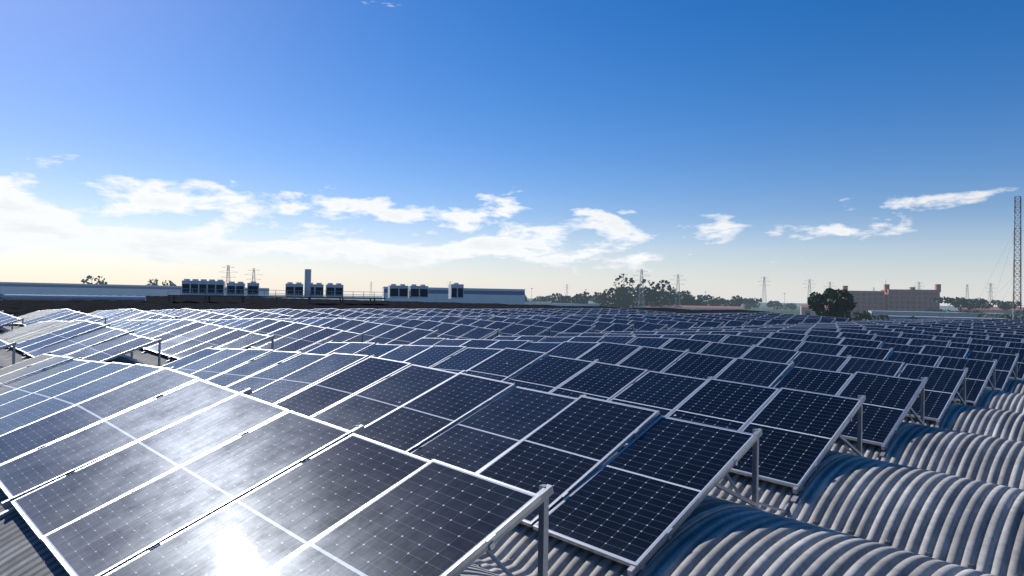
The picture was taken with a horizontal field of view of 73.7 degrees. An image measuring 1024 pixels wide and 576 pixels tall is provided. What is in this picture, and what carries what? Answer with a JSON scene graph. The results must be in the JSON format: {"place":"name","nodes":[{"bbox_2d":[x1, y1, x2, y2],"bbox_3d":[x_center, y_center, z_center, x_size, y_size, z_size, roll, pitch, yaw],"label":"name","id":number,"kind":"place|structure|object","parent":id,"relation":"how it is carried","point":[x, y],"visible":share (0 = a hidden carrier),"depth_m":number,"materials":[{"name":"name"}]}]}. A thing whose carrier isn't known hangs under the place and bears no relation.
{"place":"outdoors","nodes":[
{"label":"outdoors","id":0,"kind":"place"},
{"bbox_2d":[0,0,1023,306],"label":"sky","id":1,"kind":"structure","parent":0,"point":[544,146],"materials":[{"name":"blue"}]},
{"bbox_2d":[81,274,1023,321],"bbox_3d":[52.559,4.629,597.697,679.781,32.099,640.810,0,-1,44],"label":"tree","id":2,"kind":"object","parent":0,"point":[838,305],"depth_m":523.46,"materials":[{"name":"green plant"}]},
{"bbox_2d":[269,294,956,317],"bbox_3d":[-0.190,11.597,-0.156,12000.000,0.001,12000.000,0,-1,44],"label":"ground","id":3,"kind":"structure","parent":0,"point":[797,310],"depth_m":1635.88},
{"bbox_2d":[0,269,463,304],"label":"hvac plant deck","id":4,"kind":"object","parent":3,"relation":"on","point":[205,288],"visible":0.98,"depth_m":126.34,"materials":[{"name":"grey metal"}]},
{"bbox_2d":[0,282,1023,319],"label":"buildings","id":5,"kind":"structure","parent":3,"relation":"on","point":[499,296],"depth_m":422.73,"materials":[{"name":"white"}]},
{"bbox_2d":[220,265,993,312],"bbox_3d":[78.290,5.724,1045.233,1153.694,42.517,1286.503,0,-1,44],"label":"transmission towers","id":6,"kind":"structure","parent":3,"relation":"on","point":[763,290],"depth_m":545.03,"materials":[{"name":"silver metal"}]},
{"bbox_2d":[842,284,940,316],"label":"pink building","id":7,"kind":"structure","parent":3,"relation":"on","point":[887,298],"depth_m":541.01,"materials":[{"name":"brick"}]},
{"bbox_2d":[976,196,1021,319],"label":"radio mast","id":8,"kind":"object","parent":3,"relation":"on","point":[1014,269],"visible":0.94,"depth_m":265.22,"materials":[{"name":"grey"}]},
{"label":"roof","id":9,"kind":"object","parent":3,"relation":"on","visible":0},
{"bbox_2d":[0,324,624,575],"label":"roof","id":10,"kind":"structure","parent":9,"relation":"on","point":[24,550],"depth_m":5.78,"materials":[{"name":"grey metal"}]},
{"bbox_2d":[0,308,1022,575],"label":"pv supports","id":11,"kind":"object","parent":10,"relation":"on","point":[544,492],"visible":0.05,"depth_m":7.15,"materials":[{"name":"metal"}]},
{"bbox_2d":[0,308,1023,575],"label":"panel frames","id":12,"kind":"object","parent":10,"relation":"on","point":[490,538],"visible":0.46,"depth_m":8.78,"materials":[{"name":"silver metal"}]},
{"bbox_2d":[0,308,1023,575],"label":"solar panels","id":13,"kind":"object","parent":12,"relation":"in","point":[638,496],"visible":0.96,"depth_m":8.40,"materials":[{"name":"blue glass"}]},
{"bbox_2d":[0,294,772,316],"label":"dark roof","id":14,"kind":"structure","parent":9,"relation":"on","point":[16,308],"depth_m":114.53,"materials":[{"name":"grey metal"}]},
{"bbox_2d":[458,379,1023,575],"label":"roof","id":15,"kind":"structure","parent":9,"relation":"on","point":[948,493],"depth_m":7.07,"materials":[{"name":"grey metal"}]},
{"bbox_2d":[478,494,1018,575],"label":"roof fasteners","id":16,"kind":"object","parent":15,"relation":"attached to","point":[815,520],"visible":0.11,"depth_m":6.76,"materials":[{"name":"grey metal"}]},
{"bbox_2d":[486,377,1009,575],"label":"cable conduits","id":17,"kind":"object","parent":9,"relation":"on","point":[494,558],"visible":0.23,"depth_m":7.15,"materials":[{"name":"grey metal"}]}
]}

